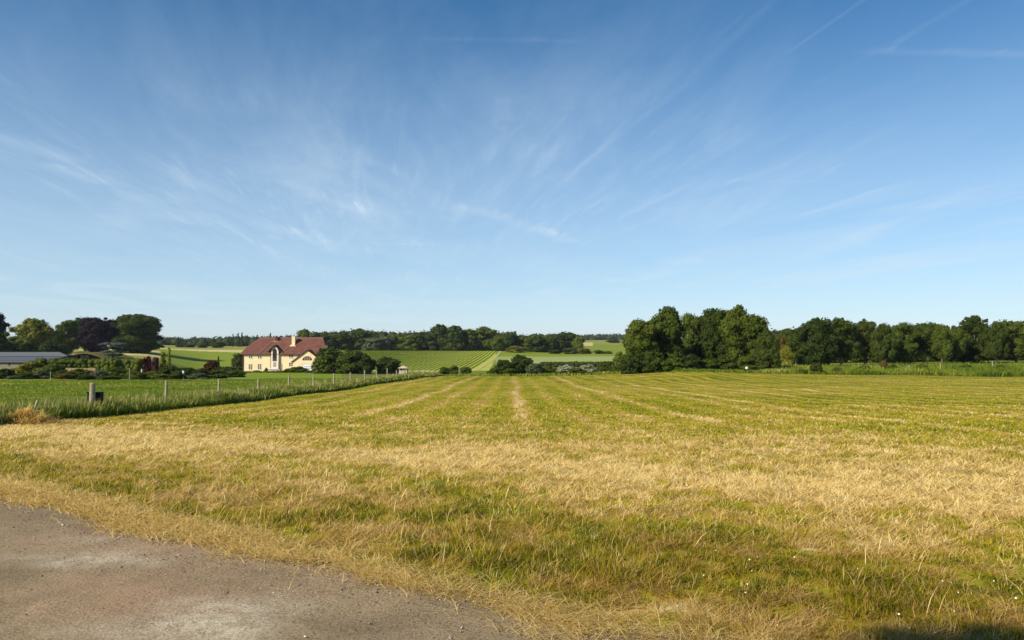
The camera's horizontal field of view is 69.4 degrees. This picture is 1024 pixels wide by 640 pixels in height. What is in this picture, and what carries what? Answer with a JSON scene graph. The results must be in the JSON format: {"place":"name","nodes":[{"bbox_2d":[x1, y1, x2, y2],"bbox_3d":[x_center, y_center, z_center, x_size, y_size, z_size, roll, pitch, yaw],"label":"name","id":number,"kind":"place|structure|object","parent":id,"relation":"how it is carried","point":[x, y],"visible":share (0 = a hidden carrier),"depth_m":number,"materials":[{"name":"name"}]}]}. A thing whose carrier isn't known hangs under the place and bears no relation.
{"place":"outdoors","nodes":[
{"label":"outdoors","id":0,"kind":"place"},
{"bbox_2d":[0,373,405,419],"bbox_3d":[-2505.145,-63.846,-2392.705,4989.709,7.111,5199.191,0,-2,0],"label":"pasture","id":1,"kind":"structure","parent":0,"point":[273,375],"depth_m":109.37,"materials":[{"name":"green plant"}]},
{"bbox_2d":[2,368,433,406],"bbox_3d":[-12.848,5.016,61.750,0.203,4.801,94.593,0,-2,2],"label":"wire fence","id":2,"kind":"object","parent":1,"relation":"on","point":[92,391],"visible":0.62,"depth_m":29.46,"materials":[{"name":"grey metal"}]},
{"bbox_2d":[0,371,442,424],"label":"tall grass","id":3,"kind":"structure","parent":1,"relation":"on","point":[72,407],"depth_m":30.25,"materials":[{"name":"green plant"}]},
{"bbox_2d":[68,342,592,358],"bbox_3d":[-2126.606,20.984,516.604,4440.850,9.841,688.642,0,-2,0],"label":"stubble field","id":4,"kind":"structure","parent":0,"point":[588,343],"depth_m":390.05,"materials":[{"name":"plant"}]},
{"bbox_2d":[47,329,68,348],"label":"parkland tree","id":5,"kind":"object","parent":4,"relation":"on","point":[61,338],"visible":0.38,"depth_m":274.31,"materials":[{"name":"green plant"}]},
{"bbox_2d":[76,317,118,351],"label":"parkland tree","id":6,"kind":"object","parent":4,"relation":"on","point":[94,332],"visible":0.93,"depth_m":282.39,"materials":[{"name":"purple plant"}]},
{"bbox_2d":[73,340,625,360],"bbox_3d":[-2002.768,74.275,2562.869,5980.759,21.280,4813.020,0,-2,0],"label":"meadow","id":7,"kind":"structure","parent":0,"point":[599,342],"depth_m":481.10,"materials":[{"name":"green plant"}]},
{"bbox_2d":[54,319,79,350],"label":"parkland tree","id":8,"kind":"object","parent":7,"relation":"on","point":[67,327],"visible":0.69,"depth_m":288.90,"materials":[{"name":"green plant"}]},
{"bbox_2d":[110,314,164,353],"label":"parkland tree","id":9,"kind":"object","parent":7,"relation":"on","point":[137,333],"visible":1,"depth_m":285.13,"materials":[{"name":"green plant"}]},
{"bbox_2d":[156,334,296,345],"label":"wood","id":10,"kind":"object","parent":7,"relation":"on","point":[196,341],"visible":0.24,"depth_m":635.65,"materials":[{"name":"green plant"}]},
{"bbox_2d":[551,333,624,339],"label":"wood","id":11,"kind":"object","parent":7,"relation":"on","point":[606,336],"visible":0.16,"depth_m":1347.58,"materials":[{"name":"green plant"}]},
{"bbox_2d":[0,497,727,639],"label":"track","id":12,"kind":"structure","parent":0,"point":[56,595],"depth_m":4.55,"materials":[{"name":"grey gravel"}]},
{"bbox_2d":[0,496,718,639],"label":"pebbles","id":13,"kind":"object","parent":12,"relation":"on","point":[305,636],"visible":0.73,"depth_m":4.96,"materials":[{"name":"grey gravel"}]},
{"bbox_2d":[160,340,626,367],"bbox_3d":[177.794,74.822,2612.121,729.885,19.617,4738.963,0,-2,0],"label":"crop field","id":14,"kind":"structure","parent":0,"point":[197,359],"depth_m":357.17,"materials":[{"name":"green plant"}]},
{"bbox_2d":[522,333,544,351],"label":"woodland tree","id":15,"kind":"object","parent":14,"relation":"on","point":[533,342],"visible":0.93,"depth_m":432.46,"materials":[{"name":"green plant"}]},
{"bbox_2d":[571,337,584,350],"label":"woodland tree","id":16,"kind":"object","parent":14,"relation":"on","point":[577,343],"visible":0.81,"depth_m":437.82,"materials":[{"name":"green plant"}]},
{"bbox_2d":[372,351,496,371],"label":"vineyard ground","id":17,"kind":"structure","parent":0,"point":[488,366],"depth_m":295.70,"materials":[{"name":"plant"}]},
{"bbox_2d":[0,371,1023,639],"bbox_3d":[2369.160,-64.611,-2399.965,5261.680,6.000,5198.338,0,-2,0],"label":"field","id":18,"kind":"structure","parent":0,"point":[786,378],"depth_m":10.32,"materials":[{"name":"green plant"}]},
{"bbox_2d":[4,400,105,424],"bbox_3d":[-13.007,2.514,19.801,4.147,0.735,2.303,0,-2,0],"label":"straw heap","id":19,"kind":"object","parent":18,"relation":"on","point":[29,415],"visible":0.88,"depth_m":19.62,"materials":[{"name":"beige plant"}]},
{"bbox_2d":[0,477,807,639],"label":"verge straw","id":20,"kind":"object","parent":18,"relation":"on","point":[29,494],"visible":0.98,"depth_m":5.55,"materials":[{"name":"beige plant"}]},
{"bbox_2d":[0,0,1023,339],"label":"sky","id":21,"kind":"structure","parent":0,"point":[202,168],"materials":[{"name":"blue"}]},
{"bbox_2d":[33,350,1023,379],"bbox_3d":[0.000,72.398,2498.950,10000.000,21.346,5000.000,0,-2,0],"label":"rough ground","id":22,"kind":"structure","parent":0,"point":[493,365],"depth_m":167.05,"materials":[{"name":"green plant"}]},
{"bbox_2d":[0,330,12,351],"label":"parkland tree","id":23,"kind":"object","parent":22,"relation":"on","point":[4,347],"visible":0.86,"depth_m":215.03,"materials":[{"name":"green plant"}]},
{"bbox_2d":[0,368,15,378],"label":"garden shrub","id":24,"kind":"object","parent":22,"relation":"on","point":[4,372],"visible":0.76,"depth_m":99.15,"materials":[{"name":"green plant"}]},
{"bbox_2d":[7,335,37,351],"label":"parkland tree","id":25,"kind":"object","parent":22,"relation":"on","point":[23,347],"visible":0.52,"depth_m":227.37,"materials":[{"name":"green plant"}]},
{"bbox_2d":[13,360,45,373],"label":"garden shrub","id":26,"kind":"object","parent":22,"relation":"on","point":[31,366],"visible":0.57,"depth_m":110.50,"materials":[{"name":"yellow plant"}]},
{"bbox_2d":[7,318,60,351],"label":"parkland tree","id":27,"kind":"object","parent":22,"relation":"on","point":[37,331],"visible":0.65,"depth_m":232.05,"materials":[{"name":"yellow plant"}]},
{"bbox_2d":[0,352,76,369],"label":"long building","id":28,"kind":"structure","parent":22,"relation":"on","point":[11,360],"depth_m":125.58,"materials":[{"name":"grey metal"}]},
{"bbox_2d":[32,370,49,378],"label":"garden shrub","id":29,"kind":"object","parent":22,"relation":"on","point":[39,374],"visible":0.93,"depth_m":98.41,"materials":[{"name":"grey plant"}]},
{"bbox_2d":[41,363,66,377],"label":"garden shrub","id":30,"kind":"object","parent":22,"relation":"on","point":[52,368],"visible":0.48,"depth_m":102.99,"materials":[{"name":"green plant"}]},
{"bbox_2d":[35,341,73,354],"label":"parkland tree","id":31,"kind":"object","parent":22,"relation":"on","point":[51,347],"visible":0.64,"depth_m":223.24,"materials":[{"name":"green plant"}]},
{"bbox_2d":[34,357,88,367],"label":"clipped hedge","id":32,"kind":"object","parent":22,"relation":"on","point":[70,362],"visible":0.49,"depth_m":115.77,"materials":[{"name":"green plant"}]},
{"bbox_2d":[73,352,133,367],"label":"curved roof barn","id":33,"kind":"structure","parent":22,"relation":"on","point":[91,355],"depth_m":137.66,"materials":[{"name":"brown wood"}]},
{"bbox_2d":[87,357,124,370],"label":"clipped hedge","id":34,"kind":"object","parent":22,"relation":"on","point":[102,364],"visible":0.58,"depth_m":115.70,"materials":[{"name":"green plant"}]},
{"bbox_2d":[98,342,126,358],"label":"blue cedar","id":35,"kind":"object","parent":22,"relation":"on","point":[112,347],"visible":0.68,"depth_m":121.22,"materials":[{"name":"green plant"}]},
{"bbox_2d":[104,367,131,375],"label":"garden shrub","id":36,"kind":"object","parent":22,"relation":"on","point":[115,371],"visible":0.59,"depth_m":102.76,"materials":[{"name":"green plant"}]},
{"bbox_2d":[122,358,142,371],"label":"clipped hedge","id":37,"kind":"object","parent":22,"relation":"on","point":[134,364],"visible":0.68,"depth_m":110.86,"materials":[{"name":"green plant"}]},
{"bbox_2d":[128,372,150,379],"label":"garden shrub","id":38,"kind":"object","parent":22,"relation":"on","point":[138,375],"visible":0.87,"depth_m":98.12,"materials":[{"name":"green plant"}]},
{"bbox_2d":[141,356,151,373],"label":"garden shrub","id":39,"kind":"object","parent":22,"relation":"on","point":[146,362],"visible":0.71,"depth_m":107.54,"materials":[{"name":"purple plant"}]},
{"bbox_2d":[159,365,178,375],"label":"garden shrub","id":40,"kind":"object","parent":22,"relation":"on","point":[166,369],"visible":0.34,"depth_m":103.17,"materials":[{"name":"green plant"}]},
{"bbox_2d":[168,370,189,378],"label":"garden shrub","id":41,"kind":"object","parent":22,"relation":"on","point":[177,374],"visible":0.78,"depth_m":100.04,"materials":[{"name":"green plant"}]},
{"bbox_2d":[186,373,213,378],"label":"garden shrub","id":42,"kind":"object","parent":22,"relation":"on","point":[198,376],"visible":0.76,"depth_m":98.33,"materials":[{"name":"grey plant"}]},
{"bbox_2d":[203,360,217,371],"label":"garden shrub","id":43,"kind":"object","parent":22,"relation":"on","point":[210,365],"visible":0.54,"depth_m":117.18,"materials":[{"name":"red plant"}]},
{"bbox_2d":[208,369,227,378],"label":"garden shrub","id":44,"kind":"object","parent":22,"relation":"on","point":[219,374],"visible":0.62,"depth_m":110.54,"materials":[{"name":"green plant"}]},
{"bbox_2d":[226,370,246,376],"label":"garden shrub","id":45,"kind":"object","parent":22,"relation":"on","point":[236,373],"visible":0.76,"depth_m":123.79,"materials":[{"name":"green plant"}]},
{"bbox_2d":[231,353,243,366],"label":"garden shrub","id":46,"kind":"object","parent":22,"relation":"on","point":[236,360],"visible":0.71,"depth_m":220.97,"materials":[{"name":"green plant"}]},
{"bbox_2d":[240,335,328,371],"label":"country house","id":47,"kind":"structure","parent":22,"relation":"on","point":[276,353],"depth_m":217.77,"materials":[{"name":"red tile"},{"name":"cream render"},{"name":"white wood"}]},
{"bbox_2d":[311,347,341,373],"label":"garden tree","id":48,"kind":"object","parent":22,"relation":"on","point":[325,362],"visible":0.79,"depth_m":186.90,"materials":[{"name":"green plant"}]},
{"bbox_2d":[332,332,353,350],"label":"woodland tree","id":49,"kind":"object","parent":22,"relation":"on","point":[339,338],"visible":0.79,"depth_m":438.24,"materials":[{"name":"green plant"}]},
{"bbox_2d":[335,349,363,373],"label":"garden tree","id":50,"kind":"object","parent":22,"relation":"on","point":[347,359],"visible":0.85,"depth_m":182.71,"materials":[{"name":"green plant"}]},
{"bbox_2d":[348,328,372,349],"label":"woodland tree","id":51,"kind":"object","parent":22,"relation":"on","point":[360,334],"visible":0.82,"depth_m":441.63,"materials":[{"name":"green plant"}]},
{"bbox_2d":[355,353,376,373],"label":"garden shrub","id":52,"kind":"object","parent":22,"relation":"on","point":[366,363],"visible":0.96,"depth_m":182.89,"materials":[{"name":"green plant"}]},
{"bbox_2d":[361,337,386,350],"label":"woodland tree","id":53,"kind":"object","parent":22,"relation":"on","point":[373,343],"visible":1,"depth_m":436.87,"materials":[{"name":"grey plant"}]},
{"bbox_2d":[380,336,395,350],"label":"woodland tree","id":54,"kind":"object","parent":22,"relation":"on","point":[388,341],"visible":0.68,"depth_m":441.52,"materials":[{"name":"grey plant"}]},
{"bbox_2d":[375,357,401,373],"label":"garden shrub","id":55,"kind":"object","parent":22,"relation":"on","point":[390,364],"visible":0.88,"depth_m":188.13,"materials":[{"name":"green plant"}]},
{"bbox_2d":[388,333,405,350],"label":"woodland tree","id":56,"kind":"object","parent":22,"relation":"on","point":[395,342],"visible":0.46,"depth_m":446.10,"materials":[{"name":"green plant"}]},
{"bbox_2d":[396,335,418,350],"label":"woodland tree","id":57,"kind":"object","parent":22,"relation":"on","point":[409,343],"visible":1,"depth_m":436.09,"materials":[{"name":"green plant"}]},
{"bbox_2d":[414,332,437,350],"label":"woodland tree","id":58,"kind":"object","parent":22,"relation":"on","point":[425,342],"visible":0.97,"depth_m":439.92,"materials":[{"name":"green plant"}]},
{"bbox_2d":[430,324,448,350],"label":"woodland tree","id":59,"kind":"object","parent":22,"relation":"on","point":[439,332],"visible":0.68,"depth_m":443.61,"materials":[{"name":"green plant"}]},
{"bbox_2d":[309,328,576,350],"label":"wood","id":60,"kind":"object","parent":22,"relation":"on","point":[330,333],"visible":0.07,"depth_m":464.82,"materials":[{"name":"green plant"}]},
{"bbox_2d":[444,325,465,350],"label":"woodland tree","id":61,"kind":"object","parent":22,"relation":"on","point":[455,339],"visible":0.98,"depth_m":434.06,"materials":[{"name":"green plant"}]},
{"bbox_2d":[464,328,479,350],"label":"woodland tree","id":62,"kind":"object","parent":22,"relation":"on","point":[471,344],"visible":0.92,"depth_m":439.34,"materials":[{"name":"green plant"}]},
{"bbox_2d":[474,326,497,350],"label":"woodland tree","id":63,"kind":"object","parent":22,"relation":"on","point":[484,333],"visible":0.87,"depth_m":443.62,"materials":[{"name":"green plant"}]},
{"bbox_2d":[490,335,510,350],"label":"woodland tree","id":64,"kind":"object","parent":22,"relation":"on","point":[500,343],"visible":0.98,"depth_m":434.12,"materials":[{"name":"green plant"}]},
{"bbox_2d":[494,359,511,373],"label":"hedge bush","id":65,"kind":"object","parent":22,"relation":"on","point":[502,365],"visible":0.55,"depth_m":120.25,"materials":[{"name":"green plant"}]},
{"bbox_2d":[503,331,518,350],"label":"woodland tree","id":66,"kind":"object","parent":22,"relation":"on","point":[512,336],"visible":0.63,"depth_m":439.59,"materials":[{"name":"green plant"}]},
{"bbox_2d":[510,354,533,373],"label":"hedge bush","id":67,"kind":"object","parent":22,"relation":"on","point":[520,363],"visible":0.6,"depth_m":122.49,"materials":[{"name":"green plant"}]},
{"bbox_2d":[525,363,542,373],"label":"hedge bush","id":68,"kind":"object","parent":22,"relation":"on","point":[531,368],"visible":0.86,"depth_m":117.98,"materials":[{"name":"green plant"}]},
{"bbox_2d":[443,370,642,375],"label":"hedge","id":69,"kind":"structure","parent":22,"relation":"on","point":[543,374],"depth_m":113.19,"materials":[{"name":"green plant"}]},
{"bbox_2d":[540,335,555,351],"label":"woodland tree","id":70,"kind":"object","parent":22,"relation":"on","point":[548,341],"visible":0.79,"depth_m":438.25,"materials":[{"name":"green plant"}]},
{"bbox_2d":[551,334,566,351],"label":"woodland tree","id":71,"kind":"object","parent":22,"relation":"on","point":[560,342],"visible":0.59,"depth_m":442.69,"materials":[{"name":"green plant"}]},
{"bbox_2d":[560,331,575,351],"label":"woodland tree","id":72,"kind":"object","parent":22,"relation":"on","point":[569,336],"visible":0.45,"depth_m":447.68,"materials":[{"name":"green plant"}]},
{"bbox_2d":[540,361,605,367],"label":"clipped hedge","id":73,"kind":"object","parent":22,"relation":"on","point":[573,364],"visible":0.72,"depth_m":202.93,"materials":[{"name":"green plant"}]},
{"bbox_2d":[616,354,645,373],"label":"undergrowth shrub","id":74,"kind":"object","parent":22,"relation":"on","point":[631,364],"visible":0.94,"depth_m":107.03,"materials":[{"name":"green plant"}]},
{"bbox_2d":[612,318,663,372],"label":"deciduous tree","id":75,"kind":"object","parent":22,"relation":"on","point":[639,338],"visible":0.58,"depth_m":110.43,"materials":[{"name":"green plant"}]},
{"bbox_2d":[640,349,665,372],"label":"undergrowth shrub","id":76,"kind":"object","parent":22,"relation":"on","point":[653,359],"visible":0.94,"depth_m":106.70,"materials":[{"name":"green plant"}]},
{"bbox_2d":[647,306,685,368],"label":"deciduous tree","id":77,"kind":"object","parent":22,"relation":"on","point":[669,329],"visible":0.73,"depth_m":113.88,"materials":[{"name":"green plant"}]},
{"bbox_2d":[661,356,685,371],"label":"undergrowth shrub","id":78,"kind":"object","parent":22,"relation":"on","point":[671,363],"visible":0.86,"depth_m":104.79,"materials":[{"name":"green plant"}]},
{"bbox_2d":[680,312,701,355],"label":"deciduous tree","id":79,"kind":"object","parent":22,"relation":"on","point":[690,338],"visible":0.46,"depth_m":122.89,"materials":[{"name":"green plant"}]},
{"bbox_2d":[680,354,701,368],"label":"undergrowth shrub","id":80,"kind":"object","parent":22,"relation":"on","point":[692,361],"visible":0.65,"depth_m":105.77,"materials":[{"name":"green plant"}]},
{"bbox_2d":[700,358,721,368],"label":"undergrowth shrub","id":81,"kind":"object","parent":22,"relation":"on","point":[709,363],"visible":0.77,"depth_m":106.90,"materials":[{"name":"green plant"}]},
{"bbox_2d":[689,308,735,360],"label":"deciduous tree","id":82,"kind":"object","parent":22,"relation":"on","point":[709,338],"visible":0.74,"depth_m":116.39,"materials":[{"name":"green plant"}]},
{"bbox_2d":[717,355,740,369],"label":"undergrowth shrub","id":83,"kind":"object","parent":22,"relation":"on","point":[728,361],"visible":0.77,"depth_m":106.80,"materials":[{"name":"green plant"}]},
{"bbox_2d":[706,304,757,367],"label":"deciduous tree","id":84,"kind":"object","parent":22,"relation":"on","point":[730,327],"visible":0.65,"depth_m":114.85,"materials":[{"name":"green plant"}]},
{"bbox_2d":[735,356,754,369],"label":"undergrowth shrub","id":85,"kind":"object","parent":22,"relation":"on","point":[742,361],"visible":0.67,"depth_m":106.92,"materials":[{"name":"green plant"}]},
{"bbox_2d":[737,313,780,358],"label":"deciduous tree","id":86,"kind":"object","parent":22,"relation":"on","point":[757,326],"visible":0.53,"depth_m":114.73,"materials":[{"name":"green plant"}]},
{"bbox_2d":[753,351,781,369],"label":"undergrowth shrub","id":87,"kind":"object","parent":22,"relation":"on","point":[763,360],"visible":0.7,"depth_m":107.21,"materials":[{"name":"green plant"}]},
{"bbox_2d":[755,329,781,367],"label":"deciduous tree","id":88,"kind":"object","parent":22,"relation":"on","point":[768,344],"visible":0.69,"depth_m":111.78,"materials":[{"name":"green plant"}]},
{"bbox_2d":[779,345,792,364],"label":"deciduous tree","id":89,"kind":"object","parent":22,"relation":"on","point":[786,353],"visible":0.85,"depth_m":139.16,"materials":[{"name":"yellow plant"}]},
{"bbox_2d":[778,326,801,363],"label":"deciduous tree","id":90,"kind":"object","parent":22,"relation":"on","point":[787,331],"visible":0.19,"depth_m":170.65,"materials":[{"name":"green plant"}]},
{"bbox_2d":[786,333,805,364],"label":"deciduous tree","id":91,"kind":"object","parent":22,"relation":"on","point":[794,341],"visible":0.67,"depth_m":163.33,"materials":[{"name":"green plant"}]},
{"bbox_2d":[794,317,842,365],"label":"deciduous tree","id":92,"kind":"object","parent":22,"relation":"on","point":[817,334],"visible":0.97,"depth_m":148.59,"materials":[{"name":"green plant"}]},
{"bbox_2d":[830,317,861,365],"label":"deciduous tree","id":93,"kind":"object","parent":22,"relation":"on","point":[844,329],"visible":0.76,"depth_m":152.00,"materials":[{"name":"green plant"}]},
{"bbox_2d":[852,318,877,364],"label":"deciduous tree","id":94,"kind":"object","parent":22,"relation":"on","point":[864,336],"visible":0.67,"depth_m":156.30,"materials":[{"name":"green plant"}]},
{"bbox_2d":[870,322,900,360],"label":"deciduous tree","id":95,"kind":"object","parent":22,"relation":"on","point":[884,344],"visible":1,"depth_m":148.91,"materials":[{"name":"green plant"}]},
{"bbox_2d":[887,322,919,364],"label":"deciduous tree","id":96,"kind":"object","parent":22,"relation":"on","point":[906,347],"visible":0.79,"depth_m":152.87,"materials":[{"name":"green plant"}]},
{"bbox_2d":[911,321,939,362],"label":"deciduous tree","id":97,"kind":"object","parent":22,"relation":"on","point":[923,340],"visible":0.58,"depth_m":156.06,"materials":[{"name":"green plant"}]},
{"bbox_2d":[931,324,953,363],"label":"deciduous tree","id":98,"kind":"object","parent":22,"relation":"on","point":[942,345],"visible":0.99,"depth_m":148.97,"materials":[{"name":"green plant"}]},
{"bbox_2d":[949,326,970,363],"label":"deciduous tree","id":99,"kind":"object","parent":22,"relation":"on","point":[961,338],"visible":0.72,"depth_m":152.81,"materials":[{"name":"green plant"}]},
{"bbox_2d":[949,315,990,362],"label":"deciduous tree","id":100,"kind":"object","parent":22,"relation":"on","point":[973,326],"visible":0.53,"depth_m":156.46,"materials":[{"name":"green plant"}]},
{"bbox_2d":[978,321,1009,363],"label":"deciduous tree","id":101,"kind":"object","parent":22,"relation":"on","point":[996,342],"visible":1,"depth_m":149.10,"materials":[{"name":"green plant"}]},
{"bbox_2d":[998,319,1023,362],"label":"deciduous tree","id":102,"kind":"object","parent":22,"relation":"on","point":[1016,337],"visible":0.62,"depth_m":152.21,"materials":[{"name":"green plant"}]},
{"bbox_2d":[496,356,615,364],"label":"pale crop field","id":103,"kind":"structure","parent":0,"point":[538,360],"depth_m":300.80,"materials":[{"name":"plant"}]},
{"bbox_2d":[660,360,1023,376],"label":"rough grass","id":104,"kind":"structure","parent":0,"point":[984,369],"depth_m":100.88,"materials":[{"name":"green plant"}]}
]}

